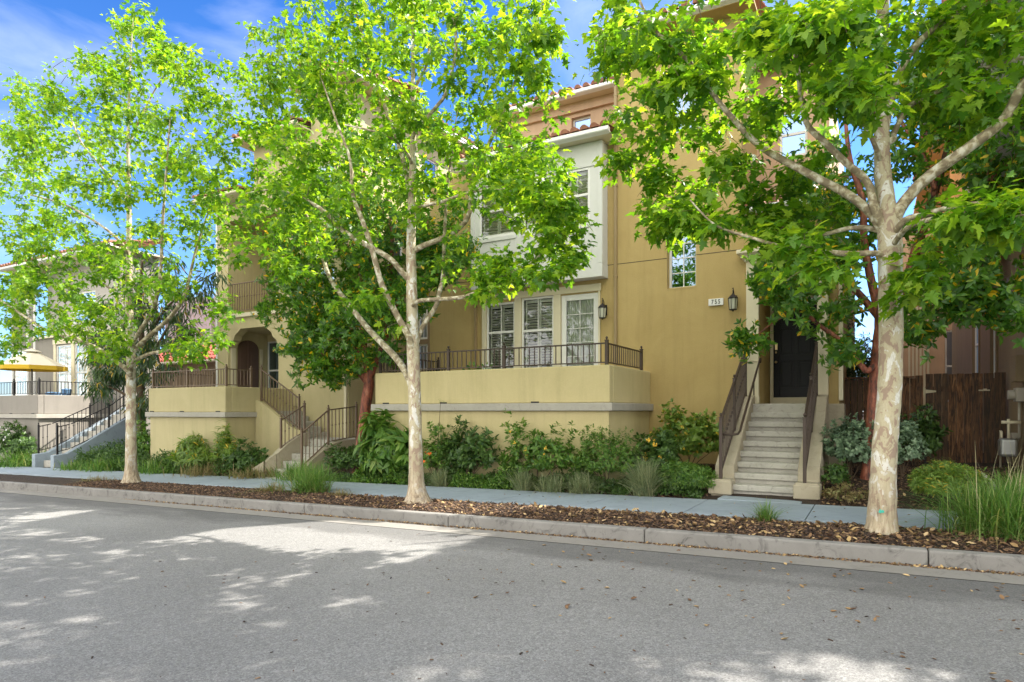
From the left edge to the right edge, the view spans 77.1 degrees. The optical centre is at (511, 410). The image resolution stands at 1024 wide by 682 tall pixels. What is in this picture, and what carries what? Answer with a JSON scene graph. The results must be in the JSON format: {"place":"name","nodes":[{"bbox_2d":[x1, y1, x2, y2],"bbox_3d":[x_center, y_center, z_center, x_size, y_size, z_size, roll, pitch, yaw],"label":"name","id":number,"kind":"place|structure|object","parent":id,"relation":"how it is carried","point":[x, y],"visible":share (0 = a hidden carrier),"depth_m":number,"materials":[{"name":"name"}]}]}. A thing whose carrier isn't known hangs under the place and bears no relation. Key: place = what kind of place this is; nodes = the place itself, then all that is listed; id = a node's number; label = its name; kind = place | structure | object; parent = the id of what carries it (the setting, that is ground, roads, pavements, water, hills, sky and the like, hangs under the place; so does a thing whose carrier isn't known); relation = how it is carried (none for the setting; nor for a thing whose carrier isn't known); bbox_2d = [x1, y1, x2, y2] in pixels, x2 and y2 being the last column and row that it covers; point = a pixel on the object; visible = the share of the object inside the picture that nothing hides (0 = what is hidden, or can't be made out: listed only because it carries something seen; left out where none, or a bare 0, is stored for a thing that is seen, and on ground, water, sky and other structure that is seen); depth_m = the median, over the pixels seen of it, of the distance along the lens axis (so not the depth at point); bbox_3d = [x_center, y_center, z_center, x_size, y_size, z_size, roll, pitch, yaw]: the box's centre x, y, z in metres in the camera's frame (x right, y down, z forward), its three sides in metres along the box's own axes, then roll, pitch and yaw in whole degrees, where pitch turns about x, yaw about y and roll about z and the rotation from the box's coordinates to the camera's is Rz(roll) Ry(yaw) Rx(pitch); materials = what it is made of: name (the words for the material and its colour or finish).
{"place":"outdoors","nodes":[
{"label":"outdoors","id":0,"kind":"place"},
{"bbox_2d":[0,0,940,395],"label":"sky","id":1,"kind":"structure","parent":0,"point":[32,32],"materials":[{"name":"blue"}]},
{"bbox_2d":[0,466,959,529],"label":"sidewalk","id":2,"kind":"structure","parent":0,"point":[803,512],"depth_m":10.97,"materials":[{"name":"concrete"}]},
{"bbox_2d":[0,492,1023,681],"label":"road","id":3,"kind":"structure","parent":0,"point":[63,555],"depth_m":5.31,"materials":[{"name":"grey asphalt"}]},
{"bbox_2d":[0,488,1023,584],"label":"gutter","id":4,"kind":"object","parent":3,"relation":"on","point":[936,572],"visible":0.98,"depth_m":7.96,"materials":[{"name":"concrete"}]},
{"bbox_2d":[129,499,1023,575],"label":"dry leaves","id":5,"kind":"object","parent":4,"relation":"on","point":[894,563],"visible":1,"depth_m":7.85,"materials":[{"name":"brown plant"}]},
{"bbox_2d":[21,526,1023,681],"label":"road grit","id":6,"kind":"object","parent":3,"relation":"on","point":[605,594],"visible":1,"depth_m":5.22,"materials":[{"name":"grey gravel"}]},
{"bbox_2d":[427,537,1023,681],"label":"dry leaves","id":7,"kind":"object","parent":3,"relation":"on","point":[875,618],"visible":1,"depth_m":5.55,"materials":[{"name":"brown plant"}]},
{"bbox_2d":[0,474,1023,553],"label":"mulch strip","id":8,"kind":"object","parent":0,"point":[36,479],"visible":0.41,"depth_m":9.09,"materials":[{"name":"wood"}]},
{"bbox_2d":[0,0,255,482],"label":"plane tree","id":9,"kind":"object","parent":8,"relation":"on","point":[30,139],"visible":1,"depth_m":14.90,"materials":[{"name":"green plant"}]},
{"bbox_2d":[173,461,389,501],"bbox_3d":[-3.922,1.284,13.056,4.025,0.736,3.809,0,0,13],"label":"grass clump","id":10,"kind":"object","parent":8,"relation":"on","point":[310,482],"visible":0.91,"depth_m":12.69,"materials":[{"name":"green plant"}]},
{"bbox_2d":[216,0,601,503],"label":"plane tree","id":11,"kind":"object","parent":8,"relation":"on","point":[529,193],"visible":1,"depth_m":10.79,"materials":[{"name":"green plant"}]},
{"bbox_2d":[63,479,1023,554],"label":"bark mulch","id":12,"kind":"object","parent":8,"relation":"on","point":[169,486],"visible":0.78,"depth_m":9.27,"materials":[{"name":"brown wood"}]},
{"bbox_2d":[720,496,807,523],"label":"grass clump","id":13,"kind":"object","parent":8,"relation":"on","point":[764,513],"visible":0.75,"depth_m":8.46,"materials":[{"name":"green plant"}]},
{"bbox_2d":[572,0,1023,534],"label":"plane tree","id":14,"kind":"object","parent":8,"relation":"on","point":[861,91],"visible":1,"depth_m":7.48,"materials":[{"name":"green plant"}]},
{"bbox_2d":[862,436,1023,549],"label":"grass clump","id":15,"kind":"object","parent":8,"relation":"on","point":[998,513],"visible":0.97,"depth_m":7.20,"materials":[{"name":"plant"}]},
{"bbox_2d":[24,443,1022,510],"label":"planting bed","id":16,"kind":"object","parent":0,"point":[716,497],"depth_m":10.80,"materials":[{"name":"soil"}]},
{"bbox_2d":[0,419,36,457],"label":"dark shrub","id":17,"kind":"object","parent":16,"relation":"on","point":[18,441],"visible":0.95,"depth_m":22.55,"materials":[{"name":"green plant"}]},
{"bbox_2d":[0,446,46,468],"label":"strap plant","id":18,"kind":"object","parent":16,"relation":"on","point":[21,461],"visible":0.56,"depth_m":22.07,"materials":[{"name":"green plant"}]},
{"bbox_2d":[0,239,166,443],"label":"row house","id":19,"kind":"structure","parent":16,"relation":"on","point":[48,347],"depth_m":27.02,"materials":[{"name":"grey paint"}]},
{"bbox_2d":[0,395,111,461],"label":"balcony","id":20,"kind":"structure","parent":19,"relation":"attached to","point":[30,412],"depth_m":23.56,"materials":[{"name":"grey paint"}]},
{"bbox_2d":[0,348,67,394],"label":"parasol","id":21,"kind":"object","parent":20,"relation":"on","point":[36,361],"visible":0.87,"depth_m":25.04,"materials":[{"name":"yellow fabric"}]},
{"bbox_2d":[0,377,104,394],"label":"balcony railing","id":22,"kind":"object","parent":20,"relation":"on","point":[39,381],"visible":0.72,"depth_m":23.69,"materials":[{"name":"black metal"}]},
{"bbox_2d":[57,345,70,394],"bbox_3d":[-18.711,-1.575,26.967,1.229,2.350,0.135,0,0,29],"label":"window","id":23,"kind":"structure","parent":19,"relation":"in","point":[62,347],"depth_m":27.01,"materials":[{"name":"white glass"}]},
{"bbox_2d":[32,407,136,467],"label":"front steps","id":24,"kind":"structure","parent":16,"relation":"on","point":[50,457],"depth_m":22.50,"materials":[{"name":"concrete"}]},
{"bbox_2d":[37,384,124,452],"bbox_3d":[-15.461,0.139,23.176,0.068,2.644,2.918,0,0,29],"label":"stair railing","id":25,"kind":"object","parent":24,"relation":"on","point":[38,437],"visible":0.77,"depth_m":22.88,"materials":[{"name":"black metal"}]},
{"bbox_2d":[56,395,125,454],"bbox_3d":[-14.399,0.139,22.576,0.068,2.644,2.918,0,0,29],"label":"stair railing","id":26,"kind":"object","parent":24,"relation":"on","point":[57,439],"visible":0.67,"depth_m":22.24,"materials":[{"name":"black metal"}]},
{"bbox_2d":[70,455,138,472],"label":"strap plant","id":27,"kind":"object","parent":16,"relation":"on","point":[100,467],"visible":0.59,"depth_m":19.43,"materials":[{"name":"green plant"}]},
{"bbox_2d":[78,437,148,460],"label":"ground cover","id":28,"kind":"object","parent":16,"relation":"on","point":[114,444],"visible":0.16,"depth_m":21.73,"materials":[{"name":"green plant"}]},
{"bbox_2d":[136,417,150,453],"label":"leafy shrub","id":29,"kind":"object","parent":16,"relation":"on","point":[144,437],"visible":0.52,"depth_m":19.83,"materials":[{"name":"green plant"}]},
{"bbox_2d":[115,455,185,475],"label":"strap plant","id":30,"kind":"object","parent":16,"relation":"on","point":[147,470],"visible":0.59,"depth_m":18.13,"materials":[{"name":"green plant"}]},
{"bbox_2d":[72,251,233,446],"bbox_3d":[-11.952,-1.791,21.046,8.056,7.193,2.890,0,0,29],"label":"fern pine","id":31,"kind":"object","parent":16,"relation":"on","point":[115,377],"visible":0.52,"depth_m":20.87,"materials":[{"name":"green plant"}]},
{"bbox_2d":[68,445,268,476],"bbox_3d":[-10.216,1.496,18.909,9.048,0.921,1.092,0,0,29],"label":"ground cover","id":32,"kind":"object","parent":16,"relation":"on","point":[110,455],"visible":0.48,"depth_m":18.92,"materials":[{"name":"green plant"}]},
{"bbox_2d":[158,344,215,387],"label":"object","id":33,"kind":"structure","parent":16,"relation":"on","point":[209,363],"depth_m":31.82,"materials":[{"name":"paint"}]},
{"bbox_2d":[163,431,213,469],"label":"fern shrub","id":34,"kind":"object","parent":16,"relation":"on","point":[191,451],"visible":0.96,"depth_m":17.75,"materials":[{"name":"green plant"}]},
{"bbox_2d":[165,296,215,343],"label":"back house","id":35,"kind":"structure","parent":16,"relation":"on","point":[206,323],"depth_m":47.39,"materials":[{"name":"paint"}]},
{"bbox_2d":[161,461,231,477],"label":"strap plant","id":36,"kind":"object","parent":16,"relation":"on","point":[194,472],"visible":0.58,"depth_m":17.15,"materials":[{"name":"green plant"}]},
{"bbox_2d":[206,417,241,474],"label":"fern shrub","id":37,"kind":"object","parent":16,"relation":"on","point":[225,442],"visible":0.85,"depth_m":17.16,"materials":[{"name":"green plant"}]},
{"bbox_2d":[222,437,268,469],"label":"dark shrub","id":38,"kind":"object","parent":16,"relation":"on","point":[242,456],"visible":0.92,"depth_m":16.73,"materials":[{"name":"green plant"}]},
{"bbox_2d":[207,462,283,479],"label":"strap plant","id":39,"kind":"object","parent":16,"relation":"on","point":[248,475],"visible":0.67,"depth_m":16.21,"materials":[{"name":"green plant"}]},
{"bbox_2d":[237,456,331,482],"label":"grass clump","id":40,"kind":"object","parent":16,"relation":"on","point":[289,473],"visible":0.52,"depth_m":15.44,"materials":[{"name":"green plant"}]},
{"bbox_2d":[253,400,355,478],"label":"front steps","id":41,"kind":"structure","parent":16,"relation":"on","point":[268,417],"depth_m":18.06,"materials":[{"name":"concrete"}]},
{"bbox_2d":[260,365,300,429],"bbox_3d":[-6.619,-0.377,18.325,1.618,1.913,0.068,0,0,29],"label":"stair railing","id":42,"kind":"object","parent":41,"relation":"on","point":[261,386],"visible":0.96,"depth_m":18.36,"materials":[{"name":"brown metal"}]},
{"bbox_2d":[280,400,305,448],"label":"stair railing","id":43,"kind":"object","parent":41,"relation":"on","point":[304,417],"visible":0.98,"depth_m":17.30,"materials":[{"name":"brown metal"}]},
{"bbox_2d":[300,402,357,467],"bbox_3d":[-4.799,0.614,16.981,0.068,1.733,2.018,0,0,29],"label":"stair railing","id":44,"kind":"object","parent":41,"relation":"on","point":[327,411],"visible":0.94,"depth_m":16.89,"materials":[{"name":"brown metal"}]},
{"bbox_2d":[192,60,477,437],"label":"row house","id":45,"kind":"structure","parent":16,"relation":"on","point":[254,339],"depth_m":20.81,"materials":[{"name":"yellow paint"}]},
{"bbox_2d":[145,386,291,462],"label":"balcony","id":46,"kind":"structure","parent":45,"relation":"attached to","point":[174,414],"depth_m":18.62,"materials":[{"name":"yellow paint"}]},
{"bbox_2d":[151,364,252,387],"bbox_3d":[-8.984,-0.992,19.735,3.510,0.633,2.148,0,0,29],"label":"balcony railing","id":47,"kind":"object","parent":46,"relation":"on","point":[187,374],"visible":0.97,"depth_m":18.82,"materials":[{"name":"brown metal"}]},
{"bbox_2d":[237,340,258,387],"bbox_3d":[-9.065,-1.290,22.095,0.045,2.260,0.840,0,0,29],"label":"porch door","id":48,"kind":"structure","parent":45,"relation":"in","point":[247,351],"depth_m":22.07,"materials":[{"name":"brown wood"}]},
{"bbox_2d":[228,278,276,310],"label":"loggia railing","id":49,"kind":"object","parent":45,"relation":"on","point":[246,294],"visible":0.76,"depth_m":20.90,"materials":[{"name":"brown metal"}]},
{"bbox_2d":[268,341,277,387],"bbox_3d":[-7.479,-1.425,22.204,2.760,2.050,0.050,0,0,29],"label":"window","id":50,"kind":"structure","parent":45,"relation":"in","point":[272,357],"depth_m":22.78,"materials":[{"name":"black glass"}]},
{"bbox_2d":[322,442,360,473],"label":"dark shrub","id":51,"kind":"object","parent":16,"relation":"on","point":[344,459],"visible":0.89,"depth_m":15.30,"materials":[{"name":"green plant"}]},
{"bbox_2d":[250,99,487,473],"bbox_3d":[-3.872,-3.009,16.250,7.741,9.440,3.367,0,0,42],"label":"arbutus tree","id":52,"kind":"object","parent":16,"relation":"on","point":[323,331],"visible":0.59,"depth_m":15.52,"materials":[{"name":"green plant"}]},
{"bbox_2d":[349,462,408,484],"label":"ground cover","id":53,"kind":"object","parent":16,"relation":"on","point":[367,479],"visible":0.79,"depth_m":14.35,"materials":[{"name":"green plant"}]},
{"bbox_2d":[353,408,423,482],"bbox_3d":[-2.796,0.813,14.541,1.817,1.743,1.296,0,0,29],"label":"broadleaf shrub","id":54,"kind":"object","parent":16,"relation":"on","point":[382,446],"visible":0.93,"depth_m":14.25,"materials":[{"name":"green plant"}]},
{"bbox_2d":[405,215,429,371],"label":"link wing","id":55,"kind":"structure","parent":16,"relation":"on","point":[424,344],"depth_m":20.71,"materials":[{"name":"beige paint"}]},
{"bbox_2d":[422,421,448,481],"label":"flowering shrub","id":56,"kind":"object","parent":16,"relation":"on","point":[428,452],"visible":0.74,"depth_m":13.78,"materials":[{"name":"green plant"}]},
{"bbox_2d":[435,414,503,485],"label":"dark shrub","id":57,"kind":"object","parent":16,"relation":"on","point":[465,455],"visible":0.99,"depth_m":13.37,"materials":[{"name":"green plant"}]},
{"bbox_2d":[447,462,532,490],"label":"ground cover","id":58,"kind":"object","parent":16,"relation":"on","point":[455,481],"visible":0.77,"depth_m":13.09,"materials":[{"name":"green plant"}]},
{"bbox_2d":[493,467,543,491],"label":"grass clump","id":59,"kind":"object","parent":16,"relation":"on","point":[519,480],"visible":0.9,"depth_m":12.50,"materials":[{"name":"green plant"}]},
{"bbox_2d":[354,461,707,498],"bbox_3d":[-0.144,1.321,13.129,8.071,0.768,0.649,0,0,29],"label":"ground cover","id":60,"kind":"object","parent":16,"relation":"on","point":[697,493],"visible":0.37,"depth_m":12.21,"materials":[{"name":"green plant"}]},
{"bbox_2d":[489,408,593,478],"bbox_3d":[0.601,0.769,12.593,2.274,1.676,0.848,0,0,29],"label":"mixed shrub","id":61,"kind":"object","parent":16,"relation":"on","point":[537,446],"visible":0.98,"depth_m":12.54,"materials":[{"name":"green plant"}]},
{"bbox_2d":[507,471,578,493],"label":"grass clump","id":62,"kind":"object","parent":16,"relation":"on","point":[547,481],"visible":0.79,"depth_m":12.20,"materials":[{"name":"green plant"}]},
{"bbox_2d":[526,469,642,497],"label":"grass clump","id":63,"kind":"object","parent":16,"relation":"on","point":[582,485],"visible":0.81,"depth_m":11.85,"materials":[{"name":"green plant"}]},
{"bbox_2d":[573,424,647,492],"bbox_3d":[1.805,0.910,11.953,1.556,1.346,0.806,0,0,29],"label":"round shrub","id":64,"kind":"object","parent":16,"relation":"on","point":[586,453],"visible":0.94,"depth_m":11.85,"materials":[{"name":"green plant"}]},
{"bbox_2d":[561,454,700,500],"bbox_3d":[2.133,1.137,11.504,2.757,0.782,3.040,0,0,-41],"label":"grass clump","id":65,"kind":"object","parent":16,"relation":"on","point":[646,483],"visible":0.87,"depth_m":11.28,"materials":[{"name":"green plant"}]},
{"bbox_2d":[430,0,854,464],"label":"row house","id":66,"kind":"structure","parent":16,"relation":"on","point":[667,318],"depth_m":14.72,"materials":[{"name":"paint"}]},
{"bbox_2d":[480,187,515,238],"bbox_3d":[-0.332,-5.005,16.172,1.065,1.297,0.135,0,0,29],"label":"window","id":67,"kind":"structure","parent":66,"relation":"in","point":[499,226],"depth_m":16.25,"materials":[{"name":"glass"}]},
{"bbox_2d":[487,302,513,368],"bbox_3d":[-0.255,-1.710,16.542,0.848,2.120,0.135,0,0,29],"label":"window","id":68,"kind":"structure","parent":66,"relation":"in","point":[501,334],"depth_m":16.57,"materials":[{"name":"white paint"}]},
{"bbox_2d":[371,365,652,479],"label":"balcony","id":69,"kind":"structure","parent":66,"relation":"attached to","point":[616,398],"depth_m":13.38,"materials":[{"name":"paint"}]},
{"bbox_2d":[379,336,643,372],"bbox_3d":[-0.072,-1.161,14.845,5.766,0.563,2.398,0,0,29],"label":"balcony railing","id":70,"kind":"object","parent":69,"relation":"on","point":[504,348],"visible":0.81,"depth_m":13.56,"materials":[{"name":"brown metal"}]},
{"bbox_2d":[522,295,552,367],"bbox_3d":[0.672,-1.740,16.018,0.906,2.180,0.135,0,0,29],"label":"window","id":71,"kind":"structure","parent":66,"relation":"in","point":[541,331],"depth_m":16.03,"materials":[{"name":"white glass"}]},
{"bbox_2d":[560,167,589,226],"bbox_3d":[1.501,-5.005,15.136,0.779,1.297,0.135,0,0,29],"label":"window","id":72,"kind":"structure","parent":66,"relation":"in","point":[586,193],"depth_m":15.06,"materials":[{"name":"glass"}]},
{"bbox_2d":[561,292,597,365],"bbox_3d":[1.656,-1.565,15.465,0.974,2.470,0.120,0,0,29],"label":"balcony door","id":73,"kind":"structure","parent":66,"relation":"in","point":[582,308],"depth_m":15.50,"materials":[{"name":"white paint"}]},
{"bbox_2d":[669,230,695,287],"bbox_3d":[3.845,-3.580,14.378,0.640,1.741,0.050,0,0,29],"label":"window","id":74,"kind":"structure","parent":66,"relation":"in","point":[682,267],"depth_m":14.37,"materials":[{"name":"glass"}]},
{"bbox_2d":[780,110,806,157],"bbox_3d":[6.568,-6.450,14.982,0.600,1.100,0.050,0,0,29],"label":"window","id":75,"kind":"structure","parent":66,"relation":"in","point":[790,143],"depth_m":14.99,"materials":[{"name":"glass"}]},
{"bbox_2d":[774,305,816,397],"bbox_3d":[6.344,-1.320,14.369,0.930,2.040,0.138,0,0,29],"label":"front door","id":76,"kind":"structure","parent":66,"relation":"in","point":[793,354],"depth_m":14.44,"materials":[{"name":"black wood"}]},
{"bbox_2d":[622,445,676,478],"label":"shrub","id":77,"kind":"object","parent":16,"relation":"on","point":[655,457],"visible":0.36,"depth_m":11.72,"materials":[{"name":"green plant"}]},
{"bbox_2d":[624,422,685,465],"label":"dark shrub","id":78,"kind":"object","parent":16,"relation":"on","point":[665,447],"visible":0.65,"depth_m":12.09,"materials":[{"name":"green plant"}]},
{"bbox_2d":[648,398,724,464],"bbox_3d":[3.676,0.515,13.176,1.689,1.594,1.134,0,0,29],"label":"bright shrub","id":79,"kind":"object","parent":16,"relation":"on","point":[694,429],"visible":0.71,"depth_m":12.90,"materials":[{"name":"green plant"}]},
{"bbox_2d":[657,459,718,492],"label":"shrub","id":80,"kind":"object","parent":16,"relation":"on","point":[697,474],"visible":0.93,"depth_m":11.21,"materials":[{"name":"green plant"}]},
{"bbox_2d":[708,395,828,503],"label":"front steps","id":81,"kind":"structure","parent":16,"relation":"on","point":[764,455],"depth_m":11.50,"materials":[{"name":"concrete"}]},
{"bbox_2d":[718,354,746,478],"bbox_3d":[4.230,-0.121,12.226,0.068,2.603,2.518,0,0,29],"label":"stair railing","id":82,"kind":"object","parent":81,"relation":"on","point":[737,394],"visible":0.84,"depth_m":12.11,"materials":[{"name":"brown metal"}]},
{"bbox_2d":[802,338,818,482],"bbox_3d":[5.388,-0.121,11.572,0.068,2.603,2.518,0,0,29],"label":"stair railing","id":83,"kind":"object","parent":81,"relation":"on","point":[809,412],"visible":0.97,"depth_m":11.31,"materials":[{"name":"brown metal"}]},
{"bbox_2d":[821,457,851,489],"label":"shrub","id":84,"kind":"object","parent":16,"relation":"on","point":[837,473],"visible":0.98,"depth_m":10.55,"materials":[{"name":"green plant"}]},
{"bbox_2d":[821,481,868,504],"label":"shrub","id":85,"kind":"object","parent":16,"relation":"on","point":[848,496],"visible":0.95,"depth_m":9.93,"materials":[{"name":"green plant"}]},
{"bbox_2d":[820,412,873,478],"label":"greygreen shrub","id":86,"kind":"object","parent":16,"relation":"on","point":[848,447],"visible":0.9,"depth_m":10.99,"materials":[{"name":"green plant"}]},
{"bbox_2d":[721,0,1023,479],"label":"arbutus tree","id":87,"kind":"object","parent":16,"relation":"on","point":[974,294],"visible":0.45,"depth_m":10.58,"materials":[{"name":"green plant"}]},
{"bbox_2d":[844,375,922,461],"bbox_3d":[7.766,0.290,13.461,1.422,2.021,0.120,0,0,29],"label":"wooden fence","id":88,"kind":"object","parent":16,"relation":"on","point":[912,390],"visible":0.21,"depth_m":13.59,"materials":[{"name":"brown wood"}]},
{"bbox_2d":[923,373,989,462],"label":"wooden gate","id":89,"kind":"structure","parent":88,"relation":"attached to","point":[940,390],"depth_m":12.77,"materials":[{"name":"brown wood"}]},
{"bbox_2d":[897,420,931,475],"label":"greygreen shrub","id":90,"kind":"object","parent":16,"relation":"on","point":[907,433],"visible":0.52,"depth_m":10.76,"materials":[{"name":"green plant"}]},
{"bbox_2d":[816,464,1023,509],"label":"bark mulch","id":91,"kind":"object","parent":16,"relation":"on","point":[988,469],"visible":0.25,"depth_m":10.66,"materials":[{"name":"brown wood"}]},
{"bbox_2d":[898,403,953,465],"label":"dark shrub","id":92,"kind":"object","parent":16,"relation":"on","point":[932,433],"visible":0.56,"depth_m":11.76,"materials":[{"name":"green plant"}]},
{"bbox_2d":[902,219,951,416],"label":"house","id":93,"kind":"structure","parent":16,"relation":"on","point":[941,361],"depth_m":21.87,"materials":[{"name":"brown paint"}]},
{"bbox_2d":[945,330,951,373],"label":"window","id":94,"kind":"structure","parent":93,"relation":"in","point":[948,341],"depth_m":21.63,"materials":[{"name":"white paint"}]},
{"bbox_2d":[906,457,995,507],"bbox_3d":[6.374,1.065,9.353,1.123,0.800,1.060,0,0,29],"label":"rosemary mound","id":95,"kind":"object","parent":16,"relation":"on","point":[934,476],"visible":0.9,"depth_m":9.15,"materials":[{"name":"green plant"}]},
{"bbox_2d":[912,0,1023,468],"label":"neighbour house","id":96,"kind":"structure","parent":16,"relation":"on","point":[979,350],"depth_m":14.15,"materials":[{"name":"beige paint"}]},
{"bbox_2d":[998,419,1020,467],"bbox_3d":[8.704,0.631,11.251,0.310,0.980,0.418,0,0,29],"label":"gas meter","id":97,"kind":"object","parent":96,"relation":"attached to","point":[1006,443],"visible":0.95,"depth_m":11.13,"materials":[{"name":"grey metal"}]},
{"bbox_2d":[1007,388,1023,439],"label":"electric meter","id":98,"kind":"object","parent":96,"relation":"attached to","point":[1015,394],"visible":0.97,"depth_m":11.21,"materials":[{"name":"grey metal"}]},
{"bbox_2d":[1011,354,1023,381],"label":"electrical box","id":99,"kind":"object","parent":96,"relation":"attached to","point":[1017,368],"visible":1,"depth_m":10.97,"materials":[{"name":"beige paint"}]},
{"bbox_2d":[928,447,1023,497],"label":"grass clump","id":100,"kind":"object","parent":16,"relation":"on","point":[1001,478],"visible":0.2,"depth_m":8.89,"materials":[{"name":"plant"}]},
{"bbox_2d":[984,372,1005,462],"bbox_3d":[9.394,0.278,12.503,0.341,2.045,0.024,0,0,29],"label":"wooden fence","id":101,"kind":"object","parent":16,"relation":"on","point":[995,403],"visible":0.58,"depth_m":12.51,"materials":[{"name":"brown wood"}]},
{"bbox_2d":[846,319,871,419],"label":"conifer bush","id":102,"kind":"object","parent":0,"point":[857,371],"visible":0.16,"depth_m":16.02,"materials":[{"name":"green plant"}]},
{"label":"ground","id":103,"kind":"structure","parent":0,"visible":0},
{"bbox_2d":[0,481,1023,584],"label":"kerb","id":104,"kind":"structure","parent":103,"relation":"on","point":[984,561],"depth_m":8.29,"materials":[{"name":"concrete"}]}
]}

